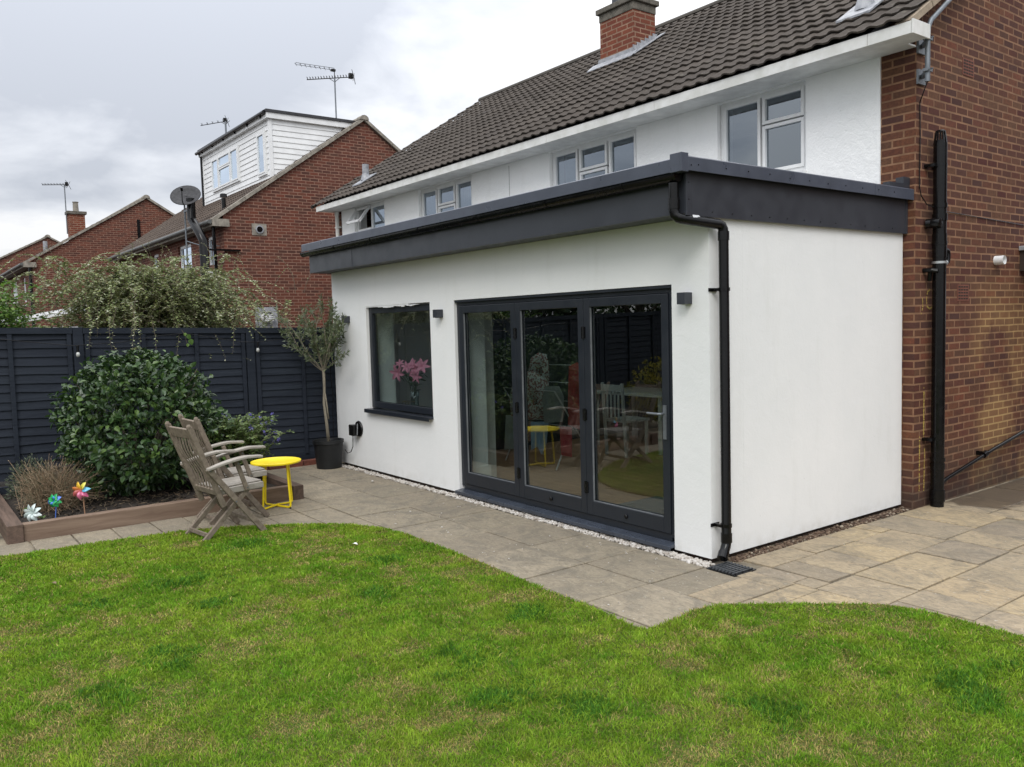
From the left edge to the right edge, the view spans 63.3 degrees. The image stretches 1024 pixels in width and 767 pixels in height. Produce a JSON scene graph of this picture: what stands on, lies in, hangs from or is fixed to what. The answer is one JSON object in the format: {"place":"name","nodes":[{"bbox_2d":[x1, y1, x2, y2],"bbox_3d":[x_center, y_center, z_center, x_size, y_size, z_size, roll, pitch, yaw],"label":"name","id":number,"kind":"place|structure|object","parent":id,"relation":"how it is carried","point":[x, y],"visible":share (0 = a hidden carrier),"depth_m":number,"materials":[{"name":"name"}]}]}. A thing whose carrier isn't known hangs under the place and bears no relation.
{"place":"outdoors","nodes":[
{"label":"outdoors","id":0,"kind":"place"},
{"bbox_2d":[0,234,61,274],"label":"brick house","id":1,"kind":"structure","parent":0,"point":[34,248],"depth_m":41.27,"materials":[{"name":"brown brick"}]},
{"bbox_2d":[0,474,99,486],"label":"ground","id":2,"kind":"structure","parent":0,"point":[2,484],"depth_m":10.07,"materials":[{"name":"soil"}]},
{"bbox_2d":[0,279,59,327],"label":"leafy shrub","id":3,"kind":"object","parent":2,"relation":"on","point":[7,317],"visible":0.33,"depth_m":9.80,"materials":[{"name":"green plant"}]},
{"bbox_2d":[2,309,84,327],"bbox_3d":[-8.166,-0.239,14.502,1.500,2.260,2.500,-5,5,-37],"label":"lean to","id":4,"kind":"object","parent":2,"relation":"on","point":[51,315],"visible":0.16,"depth_m":13.41,"materials":[{"name":"white plastic"}]},
{"bbox_2d":[0,237,310,360],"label":"arching shrub","id":5,"kind":"object","parent":2,"relation":"on","point":[144,297],"visible":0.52,"depth_m":9.99,"materials":[{"name":"green plant"}]},
{"bbox_2d":[108,108,400,327],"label":"brick house","id":6,"kind":"structure","parent":2,"relation":"on","point":[269,177],"depth_m":20.71,"materials":[{"name":"red brick"}]},
{"bbox_2d":[179,244,191,273],"bbox_3d":[-8.671,-3.315,22.104,0.170,0.745,1.300,-5,5,-37],"label":"window","id":7,"kind":"structure","parent":6,"relation":"in","point":[183,249],"depth_m":22.28,"materials":[{"name":"white plastic"}]},
{"bbox_2d":[170,185,219,276],"bbox_3d":[-7.445,-2.088,19.591,0.955,5.187,0.680,-1,4,14],"label":"satellite dish","id":8,"kind":"object","parent":6,"relation":"attached to","point":[179,195],"visible":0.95,"depth_m":19.53,"materials":[{"name":"metal"}]},
{"bbox_2d":[209,237,213,272],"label":"window","id":9,"kind":"structure","parent":6,"relation":"in","point":[210,239],"depth_m":20.50,"materials":[{"name":"white plastic"}]},
{"bbox_2d":[200,116,228,132],"bbox_3d":[-9.357,-7.283,26.294,0.935,2.301,0.330,-2,4,-5],"label":"tv aerial","id":10,"kind":"object","parent":6,"relation":"attached to","point":[225,120],"visible":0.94,"depth_m":26.25,"materials":[{"name":"metal"}]},
{"bbox_2d":[211,145,240,192],"bbox_3d":[-7.946,-5.923,23.004,0.077,0.940,2.280,-5,5,-37],"label":"window","id":11,"kind":"structure","parent":6,"relation":"in","point":[225,167],"depth_m":22.91,"materials":[{"name":"white plastic"}]},
{"bbox_2d":[256,130,267,177],"bbox_3d":[-6.259,-5.740,20.769,0.075,1.080,0.570,-5,5,-37],"label":"window","id":12,"kind":"structure","parent":6,"relation":"in","point":[261,143],"depth_m":20.74,"materials":[{"name":"white plastic"}]},
{"bbox_2d":[296,62,354,117],"bbox_3d":[-4.812,-7.485,21.475,1.500,1.643,0.330,-1,4,1],"label":"tv aerial","id":13,"kind":"object","parent":6,"relation":"attached to","point":[350,75],"visible":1,"depth_m":21.43,"materials":[{"name":"metal"}]},
{"bbox_2d":[311,0,1023,509],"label":"semi detached house","id":14,"kind":"structure","parent":2,"relation":"on","point":[927,96],"depth_m":8.03,"materials":[{"name":"brown brick"}]},
{"bbox_2d":[345,201,384,231],"bbox_3d":[-2.561,-2.807,14.928,0.411,0.840,1.150,-5,5,-37],"label":"window","id":15,"kind":"structure","parent":14,"relation":"in","point":[377,209],"depth_m":14.91,"materials":[{"name":"white plastic"}]},
{"bbox_2d":[421,176,471,216],"bbox_3d":[-0.959,-2.712,12.988,0.158,0.840,1.540,-5,5,-37],"label":"window","id":16,"kind":"structure","parent":14,"relation":"in","point":[455,194],"depth_m":13.02,"materials":[{"name":"white plastic"}]},
{"bbox_2d":[552,129,636,185],"bbox_3d":[1.073,-2.576,10.309,0.186,0.840,1.570,-5,5,-37],"label":"window","id":17,"kind":"structure","parent":14,"relation":"in","point":[576,170],"depth_m":10.39,"materials":[{"name":"white plastic"}]},
{"bbox_2d":[721,81,806,172],"bbox_3d":[2.486,-2.447,8.266,0.160,0.885,1.060,-5,5,-37],"label":"window","id":18,"kind":"structure","parent":14,"relation":"in","point":[762,102],"depth_m":8.25,"materials":[{"name":"white plastic"}]},
{"bbox_2d":[0,195,174,327],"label":"brick house","id":19,"kind":"structure","parent":0,"point":[114,232],"depth_m":29.77,"materials":[{"name":"red brick"}]},
{"bbox_2d":[41,180,70,233],"bbox_3d":[-16.419,-6.346,29.955,0.958,1.893,0.330,-1,4,1],"label":"tv aerial","id":20,"kind":"object","parent":19,"relation":"attached to","point":[66,183],"visible":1,"depth_m":29.91,"materials":[{"name":"metal"}]},
{"bbox_2d":[0,0,715,256],"label":"sky","id":21,"kind":"structure","parent":0,"point":[109,99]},
{"bbox_2d":[0,464,1023,635],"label":"patio","id":22,"kind":"structure","parent":0,"point":[973,530],"depth_m":6.00,"materials":[{"name":"grey stone"}]},
{"bbox_2d":[178,414,269,524],"bbox_3d":[-2.633,0.754,7.596,0.645,0.983,0.570,-5,5,-40],"label":"folding armchair","id":23,"kind":"object","parent":22,"relation":"on","point":[231,470],"visible":0.62,"depth_m":7.50,"materials":[{"name":"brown wood"}]},
{"bbox_2d":[250,457,300,508],"bbox_3d":[-2.272,0.968,8.026,0.476,0.454,0.476,-5,5,-37],"label":"side table","id":24,"kind":"object","parent":22,"relation":"on","point":[274,461],"visible":0.93,"depth_m":7.97,"materials":[{"name":"yellow plastic"}]},
{"bbox_2d":[274,293,349,468],"bbox_3d":[-2.403,-0.022,10.085,0.896,2.144,1.052,-3,4,-19],"label":"potted olive tree","id":25,"kind":"object","parent":22,"relation":"on","point":[328,450],"visible":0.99,"depth_m":10.11,"materials":[{"name":"green plant"}]},
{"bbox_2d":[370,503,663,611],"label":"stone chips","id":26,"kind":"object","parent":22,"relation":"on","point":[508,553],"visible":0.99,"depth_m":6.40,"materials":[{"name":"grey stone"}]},
{"bbox_2d":[706,561,755,576],"bbox_3d":[1.492,1.260,5.649,0.230,0.023,0.240,-5,5,-37],"label":"drain cover","id":27,"kind":"object","parent":22,"relation":"on","point":[729,568],"visible":1,"depth_m":5.62,"materials":[{"name":"black plastic"}]},
{"bbox_2d":[0,522,1023,766],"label":"lawn","id":28,"kind":"structure","parent":0,"point":[923,701],"depth_m":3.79,"materials":[{"name":"green plant"}]},
{"bbox_2d":[165,421,266,540],"bbox_3d":[-2.480,0.789,6.969,0.645,0.983,0.570,-6,6,-45],"label":"folding armchair","id":29,"kind":"object","parent":28,"relation":"on","point":[213,485],"visible":0.99,"depth_m":6.89,"materials":[{"name":"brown wood"}]},
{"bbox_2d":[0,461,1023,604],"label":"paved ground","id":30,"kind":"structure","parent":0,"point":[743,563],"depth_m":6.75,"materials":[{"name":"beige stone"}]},
{"bbox_2d":[0,471,303,544],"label":"raised bed","id":31,"kind":"object","parent":30,"relation":"on","point":[15,527],"visible":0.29,"depth_m":7.57,"materials":[{"name":"wood"}]},
{"bbox_2d":[3,453,50,498],"bbox_3d":[-4.881,0.923,8.397,0.490,0.471,0.643,-5,5,-37],"label":"grey leaved plant","id":32,"kind":"object","parent":31,"relation":"on","point":[17,473],"visible":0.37,"depth_m":8.35,"materials":[{"name":"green plant"}]},
{"bbox_2d":[23,503,41,521],"bbox_3d":[-4.127,1.121,7.143,0.158,0.174,0.067,-2,4,-6],"label":"pinwheel","id":33,"kind":"object","parent":31,"relation":"on","point":[31,513],"visible":0.97,"depth_m":7.13,"materials":[{"name":"white plastic"}]},
{"bbox_2d":[48,494,61,517],"bbox_3d":[-3.985,1.080,7.244,0.103,0.236,0.092,-5,5,-37],"label":"pinwheel","id":34,"kind":"object","parent":31,"relation":"on","point":[54,500],"visible":0.98,"depth_m":7.23,"materials":[{"name":"multicoloured"}]},
{"bbox_2d":[8,453,119,514],"bbox_3d":[-4.231,0.916,7.866,0.880,0.484,1.556,-5,5,-37],"label":"lavender clump","id":35,"kind":"object","parent":31,"relation":"on","point":[44,489],"visible":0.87,"depth_m":7.66,"materials":[{"name":"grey plant"}]},
{"bbox_2d":[72,482,90,513],"bbox_3d":[-3.820,1.026,7.372,0.167,0.315,0.075,-2,4,-2],"label":"pinwheel","id":36,"kind":"object","parent":31,"relation":"on","point":[79,492],"visible":0.98,"depth_m":7.35,"materials":[{"name":"multicoloured plastic"}]},
{"bbox_2d":[17,485,252,521],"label":"soil clods","id":37,"kind":"object","parent":31,"relation":"on","point":[127,499],"visible":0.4,"depth_m":7.97,"materials":[{"name":"brown soil"}]},
{"bbox_2d":[45,345,234,498],"bbox_3d":[-3.733,0.366,8.418,1.711,1.518,1.781,-5,5,-37],"label":"camellia bush","id":38,"kind":"object","parent":31,"relation":"on","point":[144,467],"visible":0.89,"depth_m":8.01,"materials":[{"name":"green plant"}]},
{"bbox_2d":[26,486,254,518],"bbox_3d":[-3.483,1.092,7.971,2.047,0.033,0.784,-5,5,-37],"label":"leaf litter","id":39,"kind":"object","parent":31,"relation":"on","point":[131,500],"visible":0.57,"depth_m":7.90,"materials":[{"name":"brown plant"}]},
{"bbox_2d":[190,411,294,477],"bbox_3d":[-2.936,0.687,8.783,1.272,0.707,1.075,2,6,43],"label":"blue flowering shrub","id":40,"kind":"object","parent":31,"relation":"on","point":[238,432],"visible":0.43,"depth_m":8.69,"materials":[{"name":"green plant"}]},
{"bbox_2d":[0,327,337,494],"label":"garden fence","id":41,"kind":"object","parent":30,"relation":"on","point":[275,376],"visible":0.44,"depth_m":9.71,"materials":[{"name":"blue paint"}]},
{"bbox_2d":[0,332,318,356],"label":"string lights","id":42,"kind":"object","parent":41,"relation":"attached to","point":[78,353],"visible":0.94,"depth_m":9.22,"materials":[{"name":"black plastic"}]},
{"bbox_2d":[183,332,192,346],"bbox_3d":[-3.751,-0.520,9.579,0.135,0.201,0.054,-1,4,2],"label":"ivy sprig","id":43,"kind":"object","parent":41,"relation":"attached to","point":[190,340],"visible":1,"depth_m":9.59,"materials":[{"name":"green plant"}]},
{"bbox_2d":[261,458,315,469],"bbox_3d":[-3.093,1.046,10.129,2.010,0.085,0.100,-5,5,-37],"label":"brick edging","id":44,"kind":"object","parent":30,"relation":"on","point":[306,462],"visible":0.1,"depth_m":10.39,"materials":[{"name":"brown brick"}]},
{"bbox_2d":[342,464,715,567],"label":"pebbles","id":45,"kind":"object","parent":30,"relation":"on","point":[673,555],"visible":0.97,"depth_m":7.04,"materials":[{"name":"white gravel"}]},
{"bbox_2d":[300,152,913,561],"bbox_3d":[1.661,-0.436,9.673,5.995,2.910,6.266,-5,5,-37],"label":"extension","id":46,"kind":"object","parent":30,"relation":"on","point":[768,360],"visible":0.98,"depth_m":6.77,"materials":[{"name":"white render plaster"},{"name":"grey upvc"},{"name":"aluminium"}]},
{"bbox_2d":[330,367,333,436],"bbox_3d":[-2.264,0.230,10.473,0.034,0.921,0.108,-2,4,-13],"label":"hanging cable","id":47,"kind":"object","parent":46,"relation":"hanging from","point":[333,401],"visible":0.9,"depth_m":10.47,"materials":[{"name":"black plastic"}]},
{"bbox_2d":[341,316,349,322],"bbox_3d":[-2.022,-0.776,10.090,0.080,0.085,0.072,-5,5,-37],"label":"wall light","id":48,"kind":"object","parent":46,"relation":"attached to","point":[347,319],"visible":0.79,"depth_m":10.07,"materials":[{"name":"plastic"}]},
{"bbox_2d":[345,421,362,452],"bbox_3d":[-1.931,0.657,10.100,0.104,0.413,0.336,-5,5,-37],"label":"outdoor socket","id":49,"kind":"object","parent":46,"relation":"attached to","point":[356,429],"visible":1,"depth_m":10.01,"materials":[{"name":"black plastic"}]},
{"bbox_2d":[364,304,433,421],"bbox_3d":[-1.162,-0.263,9.295,0.402,1.243,1.464,-5,5,-37],"label":"kitchen window","id":50,"kind":"structure","parent":46,"relation":"in","point":[421,413],"depth_m":9.45,"materials":[{"name":"metal"}]},
{"bbox_2d":[389,358,429,404],"bbox_3d":[-1.170,-0.009,9.587,0.238,0.588,0.687,-5,5,-37],"label":"flower vase","id":51,"kind":"object","parent":46,"relation":"on","point":[419,366],"visible":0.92,"depth_m":9.47,"materials":[{"name":"pink plant"}]},
{"bbox_2d":[433,309,442,317],"bbox_3d":[-0.750,-0.705,8.396,0.080,0.085,0.072,-5,5,-37],"label":"wall light","id":52,"kind":"object","parent":46,"relation":"attached to","point":[437,313],"visible":1,"depth_m":8.37,"materials":[{"name":"plastic"}]},
{"bbox_2d":[459,303,520,496],"bbox_3d":[-0.201,0.136,7.894,0.086,1.766,0.940,-5,5,-37],"label":"door leaf","id":53,"kind":"structure","parent":46,"relation":"in","point":[502,485],"depth_m":8.07,"materials":[{"name":"metal"}]},
{"bbox_2d":[503,364,579,469],"bbox_3d":[0.432,0.364,9.758,0.616,1.139,0.968,-5,5,-37],"label":"clothes airer","id":54,"kind":"object","parent":46,"relation":"on","point":[550,424],"visible":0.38,"depth_m":9.40,"materials":[{"name":"white metal"}]},
{"bbox_2d":[504,415,513,449],"bbox_3d":[0.002,0.586,9.962,0.198,0.420,0.064,0,4,18],"label":"pale towel","id":55,"kind":"object","parent":54,"relation":"hanging from","point":[509,440],"visible":0.62,"depth_m":9.95,"materials":[{"name":"grey fabric"}]},
{"bbox_2d":[509,371,548,419],"bbox_3d":[0.214,0.140,9.518,0.510,0.560,0.155,-1,4,12],"label":"child jacket","id":56,"kind":"object","parent":54,"relation":"hanging from","point":[536,381],"visible":0.54,"depth_m":9.46,"materials":[{"name":"fabric"}]},
{"bbox_2d":[528,421,530,440],"bbox_3d":[0.166,0.554,9.649,0.118,0.240,0.064,0,4,20],"label":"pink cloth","id":57,"kind":"object","parent":54,"relation":"hanging from","point":[529,425],"visible":0.2,"depth_m":9.63,"materials":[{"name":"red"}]},
{"bbox_2d":[529,353,548,383],"bbox_3d":[0.309,-0.133,9.583,0.134,0.450,0.240,-16,15,-74],"label":"hooded top","id":58,"kind":"object","parent":54,"relation":"hanging from","point":[539,364],"visible":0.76,"depth_m":9.54,"materials":[{"name":"fabric"}]},
{"bbox_2d":[531,421,548,454],"bbox_3d":[0.321,0.626,9.489,0.210,0.390,0.066,0,4,15],"label":"blue cloth","id":59,"kind":"object","parent":54,"relation":"hanging from","point":[539,432],"visible":0.98,"depth_m":9.47,"materials":[{"name":"blue fabric"}]},
{"bbox_2d":[542,386,563,422],"bbox_3d":[0.462,0.238,9.325,0.250,0.420,0.074,-1,4,13],"label":"grey jumper","id":60,"kind":"object","parent":54,"relation":"hanging from","point":[552,410],"visible":0.96,"depth_m":9.31,"materials":[{"name":"grey fabric"}]},
{"bbox_2d":[560,427,571,456],"bbox_3d":[0.601,0.646,9.178,0.138,0.340,0.063,0,4,20],"label":"dark red cloth","id":61,"kind":"object","parent":54,"relation":"hanging from","point":[566,440],"visible":1,"depth_m":9.16,"materials":[{"name":"red fabric"}]},
{"bbox_2d":[568,363,579,429],"bbox_3d":[0.735,0.143,9.279,0.240,0.760,0.094,0,4,15],"label":"red garment","id":62,"kind":"object","parent":54,"relation":"hanging from","point":[573,402],"visible":0.56,"depth_m":9.26,"materials":[{"name":"red fabric"}]},
{"bbox_2d":[515,299,588,512],"bbox_3d":[0.350,0.173,7.160,0.086,1.766,0.940,-5,5,-37],"label":"door leaf","id":63,"kind":"structure","parent":46,"relation":"in","point":[549,496],"depth_m":7.28,"materials":[{"name":"metal"}]},
{"bbox_2d":[601,382,649,457],"bbox_3d":[1.398,0.430,10.268,0.455,0.902,0.400,-5,5,-37],"label":"dining chair","id":64,"kind":"object","parent":46,"relation":"on","point":[624,419],"visible":1,"depth_m":10.17,"materials":[{"name":"grey wood"}]},
{"bbox_2d":[583,293,671,533],"bbox_3d":[0.871,0.211,6.421,0.142,1.766,0.914,-5,5,-37],"label":"door leaf","id":65,"kind":"structure","parent":46,"relation":"in","point":[630,515],"depth_m":6.47,"materials":[{"name":"metal"}]},
{"bbox_2d":[597,387,662,454],"bbox_3d":[1.772,0.461,10.863,0.850,0.734,1.300,-5,5,-37],"label":"dining table","id":66,"kind":"object","parent":46,"relation":"on","point":[634,393],"visible":0.48,"depth_m":10.85,"materials":[{"name":"grey wood"}]},
{"bbox_2d":[677,292,691,304],"bbox_3d":[1.204,-0.593,5.794,0.080,0.085,0.072,-5,5,-37],"label":"wall light","id":67,"kind":"object","parent":46,"relation":"attached to","point":[684,298],"visible":1,"depth_m":5.77,"materials":[{"name":"plastic"}]},
{"bbox_2d":[728,507,910,562],"bbox_3d":[2.499,1.172,6.577,2.426,0.044,0.124,-5,5,-37],"label":"rubble","id":68,"kind":"object","parent":30,"relation":"on","point":[809,536],"visible":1,"depth_m":6.49,"materials":[{"name":"grey gravel"}]}
]}

